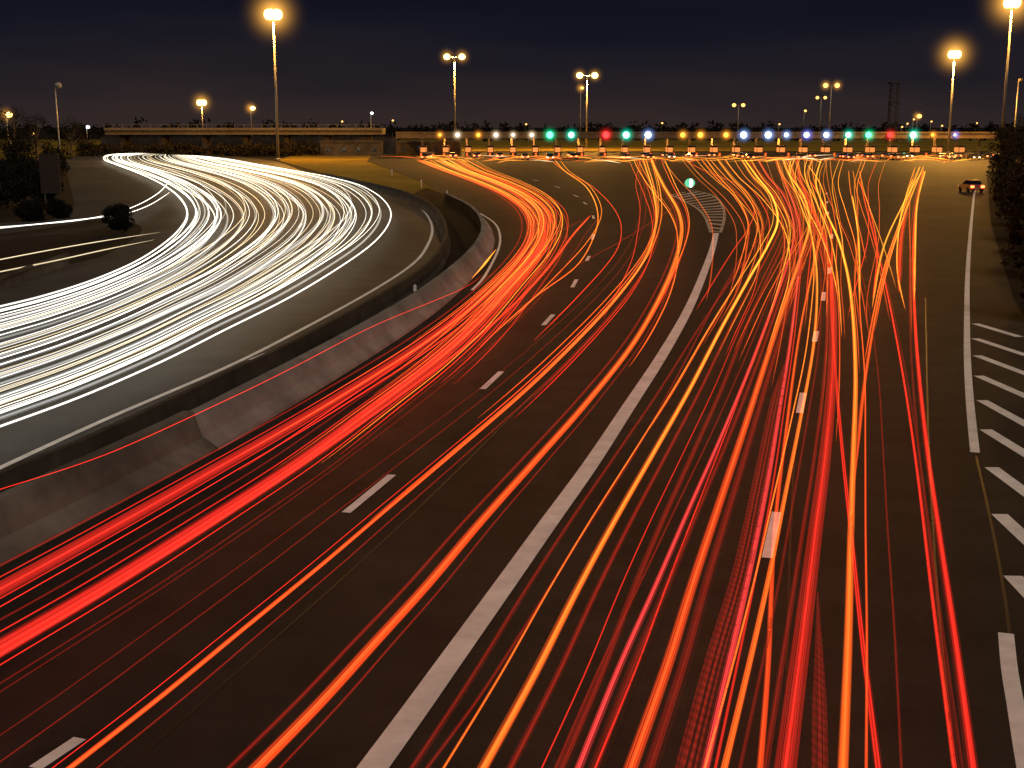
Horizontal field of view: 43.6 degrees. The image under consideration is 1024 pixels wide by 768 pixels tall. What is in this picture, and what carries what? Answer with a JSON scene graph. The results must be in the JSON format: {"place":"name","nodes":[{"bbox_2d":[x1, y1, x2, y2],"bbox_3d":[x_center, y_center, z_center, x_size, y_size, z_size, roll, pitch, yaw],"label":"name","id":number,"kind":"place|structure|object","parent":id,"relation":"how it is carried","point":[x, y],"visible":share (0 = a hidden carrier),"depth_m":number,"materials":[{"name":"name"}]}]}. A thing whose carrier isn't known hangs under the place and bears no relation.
{"place":"outdoors","nodes":[
{"label":"outdoors","id":0,"kind":"place"},
{"bbox_2d":[0,219,141,275],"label":"road","id":1,"kind":"structure","parent":0,"point":[85,240],"depth_m":88.74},
{"bbox_2d":[101,203,134,232],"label":"bush","id":2,"kind":"object","parent":1,"relation":"on","point":[121,214],"visible":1,"depth_m":96.17,"materials":[{"name":"green plant"}]},
{"bbox_2d":[0,153,441,469],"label":"carriageway road","id":3,"kind":"structure","parent":0,"point":[217,262],"depth_m":66.72,"materials":[{"name":"asphalt"}]},
{"bbox_2d":[0,252,69,291],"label":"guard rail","id":4,"kind":"object","parent":3,"relation":"on","point":[8,280],"visible":1,"depth_m":68.09,"materials":[{"name":"metal"}]},
{"bbox_2d":[0,209,433,468],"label":"road marking edge","id":5,"kind":"object","parent":3,"relation":"on","point":[183,385],"visible":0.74,"depth_m":41.78,"materials":[{"name":"paint"}]},
{"bbox_2d":[0,173,450,492],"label":"concrete barrier","id":6,"kind":"object","parent":3,"relation":"on","point":[188,399],"visible":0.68,"depth_m":38.97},
{"bbox_2d":[278,154,439,193],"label":"median grass ground","id":7,"kind":"structure","parent":0,"point":[361,168],"depth_m":235.01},
{"bbox_2d":[264,9,281,159],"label":"street lamp","id":8,"kind":"object","parent":7,"relation":"on","point":[272,14],"visible":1,"depth_m":291.13,"materials":[{"name":"metal"}]},
{"bbox_2d":[319,140,382,155],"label":"service building","id":9,"kind":"structure","parent":7,"relation":"on","point":[351,147],"depth_m":340.29,"materials":[{"name":"concrete"}]},
{"bbox_2d":[395,141,460,154],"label":"service building","id":10,"kind":"structure","parent":0,"point":[407,147],"depth_m":346.14,"materials":[{"name":"concrete"}]},
{"bbox_2d":[414,187,479,249],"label":"median soil ground","id":11,"kind":"structure","parent":0,"point":[463,229],"depth_m":107.13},
{"bbox_2d":[0,139,1009,159],"bbox_3d":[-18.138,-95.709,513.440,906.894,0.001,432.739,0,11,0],"label":"verge grass ground","id":12,"kind":"structure","parent":0,"point":[656,145],"depth_m":537.21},
{"bbox_2d":[19,115,53,159],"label":"tree","id":13,"kind":"object","parent":12,"relation":"on","point":[34,137],"visible":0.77,"depth_m":300.00,"materials":[{"name":"green plant"}]},
{"bbox_2d":[197,100,206,127],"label":"street lamp","id":14,"kind":"object","parent":12,"relation":"on","point":[202,102],"visible":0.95,"depth_m":467.99,"materials":[{"name":"metal"}]},
{"bbox_2d":[576,72,597,149],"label":"street lamp","id":15,"kind":"object","parent":12,"relation":"on","point":[581,75],"visible":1,"depth_m":418.88,"materials":[{"name":"metal"}]},
{"bbox_2d":[823,83,839,144],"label":"street lamp","id":16,"kind":"object","parent":12,"relation":"on","point":[826,85],"visible":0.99,"depth_m":507.19,"materials":[{"name":"metal"}]},
{"bbox_2d":[886,82,901,141],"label":"lattice tower","id":17,"kind":"structure","parent":12,"relation":"on","point":[891,102],"depth_m":605.36,"materials":[{"name":"metal"}]},
{"bbox_2d":[0,152,1023,767],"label":"carriageway road","id":18,"kind":"structure","parent":0,"point":[134,628],"depth_m":26.12,"materials":[{"name":"asphalt"}]},
{"bbox_2d":[29,737,85,767],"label":"road marking dash","id":19,"kind":"object","parent":18,"relation":"on","point":[55,754],"visible":1,"depth_m":16.58,"materials":[{"name":"paint"}]},
{"bbox_2d":[126,394,533,766],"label":"asphalt seam","id":20,"kind":"object","parent":18,"relation":"on","point":[244,665],"visible":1,"depth_m":21.17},
{"bbox_2d":[342,474,394,512],"bbox_3d":[-3.141,2.405,28.358,0.200,0.001,3.046,3,12,13],"label":"road marking dash","id":21,"kind":"object","parent":18,"relation":"on","point":[367,494],"visible":1,"depth_m":28.21,"materials":[{"name":"paint"}]},
{"bbox_2d":[418,145,436,156],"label":"toll booth","id":22,"kind":"object","parent":18,"relation":"on","point":[423,149],"visible":0.84,"depth_m":330.63,"materials":[{"name":"concrete"}]},
{"bbox_2d":[441,145,458,156],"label":"toll booth","id":23,"kind":"object","parent":18,"relation":"on","point":[445,151],"visible":0.94,"depth_m":330.58,"materials":[{"name":"concrete"}]},
{"bbox_2d":[463,145,481,156],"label":"toll booth","id":24,"kind":"object","parent":18,"relation":"on","point":[468,151],"visible":0.96,"depth_m":330.63,"materials":[{"name":"concrete"}]},
{"bbox_2d":[471,213,500,289],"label":"road marking edge","id":25,"kind":"object","parent":18,"relation":"on","point":[488,269],"visible":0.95,"depth_m":78.69,"materials":[{"name":"paint"}]},
{"bbox_2d":[480,371,503,388],"bbox_3d":[-0.629,-0.132,40.897,0.200,0.001,2.925,2,12,11],"label":"road marking dash","id":26,"kind":"object","parent":18,"relation":"on","point":[488,383],"visible":1,"depth_m":40.80,"materials":[{"name":"paint"}]},
{"bbox_2d":[486,145,497,156],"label":"toll booth","id":27,"kind":"object","parent":18,"relation":"on","point":[490,151],"visible":0.97,"depth_m":330.61,"materials":[{"name":"concrete"}]},
{"bbox_2d":[509,145,526,156],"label":"toll booth","id":28,"kind":"object","parent":18,"relation":"on","point":[513,152],"visible":1,"depth_m":330.58,"materials":[{"name":"concrete"}]},
{"bbox_2d":[357,233,718,767],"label":"road marking solid","id":29,"kind":"object","parent":18,"relation":"on","point":[391,741],"visible":1,"depth_m":22.59,"materials":[{"name":"paint"}]},
{"bbox_2d":[531,145,544,156],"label":"toll booth","id":30,"kind":"object","parent":18,"relation":"on","point":[535,152],"visible":0.97,"depth_m":330.63,"materials":[{"name":"concrete"}]},
{"bbox_2d":[553,145,567,156],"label":"toll booth","id":31,"kind":"object","parent":18,"relation":"on","point":[557,151],"visible":0.96,"depth_m":330.63,"materials":[{"name":"concrete"}]},
{"bbox_2d":[576,145,593,156],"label":"toll booth","id":32,"kind":"object","parent":18,"relation":"on","point":[579,151],"visible":0.96,"depth_m":330.63,"materials":[{"name":"concrete"}]},
{"bbox_2d":[596,145,616,156],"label":"toll booth","id":33,"kind":"object","parent":18,"relation":"on","point":[602,151],"visible":1,"depth_m":330.63,"materials":[{"name":"concrete"}]},
{"bbox_2d":[618,145,638,156],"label":"toll booth","id":34,"kind":"object","parent":18,"relation":"on","point":[624,149],"visible":0.81,"depth_m":330.68,"materials":[{"name":"concrete"}]},
{"bbox_2d":[642,145,661,153],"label":"toll booth","id":35,"kind":"object","parent":18,"relation":"on","point":[647,148],"visible":0.74,"depth_m":330.64,"materials":[{"name":"concrete"}]},
{"bbox_2d":[601,373,736,766],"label":"trail","id":36,"kind":"object","parent":18,"relation":"on","point":[644,659],"visible":1,"depth_m":21.39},
{"bbox_2d":[664,145,684,156],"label":"toll booth","id":37,"kind":"object","parent":18,"relation":"on","point":[668,148],"visible":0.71,"depth_m":330.63,"materials":[{"name":"concrete"}]},
{"bbox_2d":[685,179,694,192],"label":"illuminated bollard","id":38,"kind":"object","parent":18,"relation":"on","point":[689,183],"visible":1,"depth_m":153.80,"materials":[{"name":"plastic"}]},
{"bbox_2d":[671,195,711,231],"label":"road marking edge","id":39,"kind":"object","parent":18,"relation":"on","point":[706,220],"visible":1,"depth_m":115.17,"materials":[{"name":"paint"}]},
{"bbox_2d":[396,132,997,155],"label":"toll plaza canopy","id":40,"kind":"object","parent":18,"relation":"on","point":[689,135],"visible":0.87,"depth_m":328.87,"materials":[{"name":"metal"}]},
{"bbox_2d":[687,145,706,156],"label":"toll booth","id":41,"kind":"object","parent":18,"relation":"on","point":[691,148],"visible":0.74,"depth_m":330.61,"materials":[{"name":"concrete"}]},
{"bbox_2d":[672,191,722,231],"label":"road marking chevron","id":42,"kind":"object","parent":18,"relation":"on","point":[704,207],"visible":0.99,"depth_m":131.20,"materials":[{"name":"paint"}]},
{"bbox_2d":[693,190,725,231],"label":"road marking edge","id":43,"kind":"object","parent":18,"relation":"on","point":[724,218],"visible":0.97,"depth_m":117.11,"materials":[{"name":"paint"}]},
{"bbox_2d":[705,145,729,156],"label":"toll booth","id":44,"kind":"object","parent":18,"relation":"on","point":[714,148],"visible":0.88,"depth_m":330.63,"materials":[{"name":"concrete"}]},
{"bbox_2d":[727,145,751,155],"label":"toll booth","id":45,"kind":"object","parent":18,"relation":"on","point":[736,148],"visible":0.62,"depth_m":330.63,"materials":[{"name":"concrete"}]},
{"bbox_2d":[753,145,774,156],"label":"toll booth","id":46,"kind":"object","parent":18,"relation":"on","point":[758,151],"visible":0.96,"depth_m":330.71,"materials":[{"name":"concrete"}]},
{"bbox_2d":[762,512,780,557],"bbox_3d":[5.184,2.980,25.516,0.200,0.001,3.008,3,12,15],"label":"road marking dash","id":47,"kind":"object","parent":18,"relation":"on","point":[770,541],"visible":1,"depth_m":25.39,"materials":[{"name":"paint"}]},
{"bbox_2d":[771,145,796,156],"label":"toll booth","id":48,"kind":"object","parent":18,"relation":"on","point":[780,150],"visible":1,"depth_m":330.71,"materials":[{"name":"concrete"}]},
{"bbox_2d":[784,452,795,691],"bbox_3d":[5.473,3.063,25.122,0.078,0.001,14.076,3,12,12],"label":"trail","id":49,"kind":"object","parent":18,"relation":"on","point":[788,606],"visible":1,"depth_m":22.54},
{"bbox_2d":[796,393,805,412],"bbox_3d":[8.496,0.541,37.572,0.200,0.001,2.884,3,12,14],"label":"road marking dash","id":50,"kind":"object","parent":18,"relation":"on","point":[801,402],"visible":1,"depth_m":37.43,"materials":[{"name":"paint"}]},
{"bbox_2d":[792,145,819,156],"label":"toll booth","id":51,"kind":"object","parent":18,"relation":"on","point":[802,149],"visible":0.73,"depth_m":330.76,"materials":[{"name":"concrete"}]},
{"bbox_2d":[816,145,841,156],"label":"toll booth","id":52,"kind":"object","parent":18,"relation":"on","point":[825,151],"visible":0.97,"depth_m":330.74,"materials":[{"name":"concrete"}]},
{"bbox_2d":[842,145,864,153],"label":"toll booth","id":53,"kind":"object","parent":18,"relation":"on","point":[847,149],"visible":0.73,"depth_m":330.71,"materials":[{"name":"concrete"}]},
{"bbox_2d":[864,145,886,156],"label":"toll booth","id":54,"kind":"object","parent":18,"relation":"on","point":[869,148],"visible":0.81,"depth_m":330.74,"materials":[{"name":"concrete"}]},
{"bbox_2d":[886,145,897,152],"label":"toll booth","id":55,"kind":"object","parent":18,"relation":"on","point":[892,148],"visible":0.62,"depth_m":330.74,"materials":[{"name":"concrete"}]},
{"bbox_2d":[908,145,931,156],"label":"toll booth","id":56,"kind":"object","parent":18,"relation":"on","point":[914,150],"visible":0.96,"depth_m":330.74,"materials":[{"name":"concrete"}]},
{"bbox_2d":[923,145,951,156],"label":"toll booth","id":57,"kind":"object","parent":18,"relation":"on","point":[936,150],"visible":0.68,"depth_m":331.51,"materials":[{"name":"concrete"}]},
{"bbox_2d":[925,298,953,766],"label":"asphalt seam","id":58,"kind":"object","parent":18,"relation":"on","point":[951,760],"visible":1,"depth_m":22.21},
{"bbox_2d":[947,50,960,151],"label":"street lamp","id":59,"kind":"object","parent":18,"relation":"on","point":[954,54],"visible":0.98,"depth_m":321.38,"materials":[{"name":"metal"}]},
{"bbox_2d":[953,145,976,156],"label":"toll booth","id":60,"kind":"object","parent":18,"relation":"on","point":[960,149],"visible":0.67,"depth_m":330.76,"materials":[{"name":"concrete"}]},
{"bbox_2d":[958,180,984,192],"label":"parked car","id":61,"kind":"object","parent":18,"relation":"on","point":[969,185],"visible":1,"depth_m":153.84,"materials":[{"name":"paint"}]},
{"bbox_2d":[964,190,979,452],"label":"road marking edge","id":62,"kind":"object","parent":18,"relation":"on","point":[972,429],"visible":0.97,"depth_m":44.36,"materials":[{"name":"paint"}]},
{"bbox_2d":[967,154,980,159],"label":"queuing car","id":63,"kind":"object","parent":18,"relation":"on","point":[973,156],"visible":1,"depth_m":296.95,"materials":[{"name":"paint"}]},
{"bbox_2d":[975,456,1010,633],"bbox_3d":[9.497,3.024,25.313,0.127,0.001,13.286,4,12,17],"label":"asphalt seam","id":64,"kind":"object","parent":18,"relation":"on","point":[1000,569],"visible":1,"depth_m":24.28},
{"bbox_2d":[972,338,1023,355],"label":"road marking hatch bar","id":65,"kind":"object","parent":18,"relation":"on","point":[1000,346],"visible":1,"depth_m":47.06,"materials":[{"name":"paint"}]},
{"bbox_2d":[974,323,1022,336],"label":"road marking hatch bar","id":66,"kind":"object","parent":18,"relation":"on","point":[997,330],"visible":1,"depth_m":50.73,"materials":[{"name":"paint"}]},
{"bbox_2d":[974,355,1023,374],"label":"road marking hatch bar","id":67,"kind":"object","parent":18,"relation":"on","point":[1001,364],"visible":1,"depth_m":43.52,"materials":[{"name":"paint"}]},
{"bbox_2d":[975,376,1023,397],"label":"road marking hatch bar","id":68,"kind":"object","parent":18,"relation":"on","point":[1003,386],"visible":1,"depth_m":40.02,"materials":[{"name":"paint"}]},
{"bbox_2d":[977,400,1023,425],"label":"road marking hatch bar","id":69,"kind":"object","parent":18,"relation":"on","point":[1006,413],"visible":1,"depth_m":36.38,"materials":[{"name":"paint"}]},
{"bbox_2d":[979,429,1023,456],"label":"road marking hatch bar","id":70,"kind":"object","parent":18,"relation":"on","point":[1013,446],"visible":1,"depth_m":32.93,"materials":[{"name":"paint"}]},
{"bbox_2d":[985,467,1023,495],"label":"road marking hatch bar","id":71,"kind":"object","parent":18,"relation":"on","point":[1009,480],"visible":1,"depth_m":29.40,"materials":[{"name":"paint"}]},
{"bbox_2d":[992,514,1023,544],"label":"road marking hatch bar","id":72,"kind":"object","parent":18,"relation":"on","point":[1012,526],"visible":1,"depth_m":26.02,"materials":[{"name":"paint"}]},
{"bbox_2d":[998,632,1023,767],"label":"road marking edge","id":73,"kind":"object","parent":18,"relation":"on","point":[1012,684],"visible":1,"depth_m":18.36,"materials":[{"name":"paint"}]},
{"bbox_2d":[1004,576,1023,596],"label":"road marking hatch bar","id":74,"kind":"object","parent":18,"relation":"on","point":[1017,582],"visible":1,"depth_m":22.78,"materials":[{"name":"paint"}]},
{"bbox_2d":[0,128,1023,313],"bbox_3d":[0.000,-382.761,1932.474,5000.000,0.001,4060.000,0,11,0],"label":"ground","id":75,"kind":"structure","parent":0,"point":[1001,234],"depth_m":207.16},
{"bbox_2d":[0,105,13,150],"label":"tree","id":76,"kind":"object","parent":75,"relation":"on","point":[4,130],"visible":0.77,"depth_m":244.31,"materials":[{"name":"green plant"}]},
{"bbox_2d":[0,153,34,190],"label":"tree","id":77,"kind":"object","parent":75,"relation":"on","point":[16,163],"visible":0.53,"depth_m":149.81,"materials":[{"name":"green plant"}]},
{"bbox_2d":[0,107,35,153],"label":"tree","id":78,"kind":"object","parent":75,"relation":"on","point":[13,135],"visible":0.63,"depth_m":277.45,"materials":[{"name":"green plant"}]},
{"bbox_2d":[0,161,36,207],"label":"tree","id":79,"kind":"object","parent":75,"relation":"on","point":[17,193],"visible":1,"depth_m":125.38,"materials":[{"name":"green plant"}]},
{"bbox_2d":[0,138,38,162],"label":"tree","id":80,"kind":"object","parent":75,"relation":"on","point":[20,149],"visible":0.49,"depth_m":177.26,"materials":[{"name":"green plant"}]},
{"bbox_2d":[12,197,46,221],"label":"bush","id":81,"kind":"object","parent":75,"relation":"on","point":[30,210],"visible":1,"depth_m":108.22,"materials":[{"name":"green plant"}]},
{"bbox_2d":[20,156,39,183],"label":"tree","id":82,"kind":"object","parent":75,"relation":"on","point":[34,164],"visible":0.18,"depth_m":155.30,"materials":[{"name":"green plant"}]},
{"bbox_2d":[38,154,60,206],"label":"roadside sign","id":83,"kind":"object","parent":75,"relation":"on","point":[49,170],"visible":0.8,"depth_m":127.35,"materials":[{"name":"metal"}]},
{"bbox_2d":[40,142,75,175],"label":"tree","id":84,"kind":"object","parent":75,"relation":"on","point":[47,150],"visible":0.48,"depth_m":194.93,"materials":[{"name":"green plant"}]},
{"bbox_2d":[54,82,61,158],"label":"street lamp","id":85,"kind":"object","parent":75,"relation":"on","point":[57,85],"visible":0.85,"depth_m":283.56,"materials":[{"name":"metal"}]},
{"bbox_2d":[45,198,73,218],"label":"bush","id":86,"kind":"object","parent":75,"relation":"on","point":[59,209],"visible":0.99,"depth_m":111.24,"materials":[{"name":"green plant"}]},
{"bbox_2d":[56,115,86,156],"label":"tree","id":87,"kind":"object","parent":75,"relation":"on","point":[70,140],"visible":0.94,"depth_m":319.94,"materials":[{"name":"green plant"}]},
{"bbox_2d":[74,128,101,155],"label":"tree","id":88,"kind":"object","parent":75,"relation":"on","point":[90,144],"visible":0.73,"depth_m":337.02,"materials":[{"name":"green plant"}]},
{"bbox_2d":[0,411,218,566],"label":"concrete barrier","id":89,"kind":"object","parent":75,"relation":"on","point":[40,510],"visible":1,"depth_m":27.29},
{"bbox_2d":[73,140,319,155],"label":"hedge row","id":90,"kind":"object","parent":75,"relation":"on","point":[185,149],"visible":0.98,"depth_m":336.83,"materials":[{"name":"green plant"}]},
{"bbox_2d":[104,124,385,154],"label":"road bridge","id":91,"kind":"structure","parent":75,"relation":"on","point":[165,134],"depth_m":343.78,"materials":[{"name":"beige concrete"}]},
{"bbox_2d":[100,137,396,153],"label":"retaining wall","id":92,"kind":"structure","parent":75,"relation":"on","point":[389,145],"depth_m":357.61,"materials":[{"name":"concrete"}]},
{"bbox_2d":[190,193,494,448],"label":"concrete barrier","id":93,"kind":"object","parent":75,"relation":"on","point":[228,417],"visible":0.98,"depth_m":42.06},
{"bbox_2d":[444,54,464,140],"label":"street lamp","id":94,"kind":"object","parent":75,"relation":"on","point":[448,56],"visible":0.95,"depth_m":389.38,"materials":[{"name":"metal"}]},
{"bbox_2d":[0,116,1020,141],"bbox_3d":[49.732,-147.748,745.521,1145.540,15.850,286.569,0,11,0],"label":"distant woodland","id":95,"kind":"object","parent":75,"relation":"on","point":[681,127],"visible":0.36,"depth_m":713.37,"materials":[{"name":"green plant"}]},
{"bbox_2d":[984,127,1021,161],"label":"tree","id":96,"kind":"object","parent":75,"relation":"on","point":[992,146],"visible":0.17,"depth_m":224.97,"materials":[{"name":"green plant"}]},
{"bbox_2d":[986,154,1023,190],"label":"tree","id":97,"kind":"object","parent":75,"relation":"on","point":[996,177],"visible":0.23,"depth_m":139.12,"materials":[{"name":"green plant"}]},
{"bbox_2d":[987,122,1023,175],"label":"tree","id":98,"kind":"object","parent":75,"relation":"on","point":[1018,143],"visible":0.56,"depth_m":166.00,"materials":[{"name":"green plant"}]},
{"bbox_2d":[987,146,1023,200],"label":"tree","id":99,"kind":"object","parent":75,"relation":"on","point":[1013,161],"visible":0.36,"depth_m":118.67,"materials":[{"name":"green plant"}]},
{"bbox_2d":[993,174,1019,223],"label":"tree","id":100,"kind":"object","parent":75,"relation":"on","point":[1005,194],"visible":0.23,"depth_m":102.68,"materials":[{"name":"green plant"}]},
{"bbox_2d":[994,162,1023,225],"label":"tree","id":101,"kind":"object","parent":75,"relation":"on","point":[1013,200],"visible":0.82,"depth_m":88.42,"materials":[{"name":"green plant"}]},
{"bbox_2d":[999,0,1020,154],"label":"street lamp","id":102,"kind":"object","parent":75,"relation":"on","point":[1011,4],"visible":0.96,"depth_m":276.02,"materials":[{"name":"metal"}]},
{"bbox_2d":[1000,244,1023,308],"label":"tree","id":103,"kind":"object","parent":75,"relation":"on","point":[1017,258],"visible":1,"depth_m":53.34,"materials":[{"name":"green plant"}]},
{"bbox_2d":[1005,191,1023,267],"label":"tree","id":104,"kind":"object","parent":75,"relation":"on","point":[1018,223],"visible":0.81,"depth_m":68.29,"materials":[{"name":"green plant"}]},
{"bbox_2d":[1005,124,1023,166],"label":"tree","id":105,"kind":"object","parent":75,"relation":"on","point":[1019,129],"visible":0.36,"depth_m":175.94,"materials":[{"name":"green plant"}]},
{"bbox_2d":[1006,193,1023,249],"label":"tree","id":106,"kind":"object","parent":75,"relation":"on","point":[1016,242],"visible":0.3,"depth_m":80.13,"materials":[{"name":"green plant"}]},
{"bbox_2d":[1014,78,1022,131],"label":"street lamp","id":107,"kind":"object","parent":75,"relation":"on","point":[1020,79],"visible":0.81,"depth_m":322.17,"materials":[{"name":"metal"}]},
{"bbox_2d":[0,0,1023,127],"label":"sky","id":108,"kind":"structure","parent":0,"point":[674,62],"materials":[{"name":"black"}]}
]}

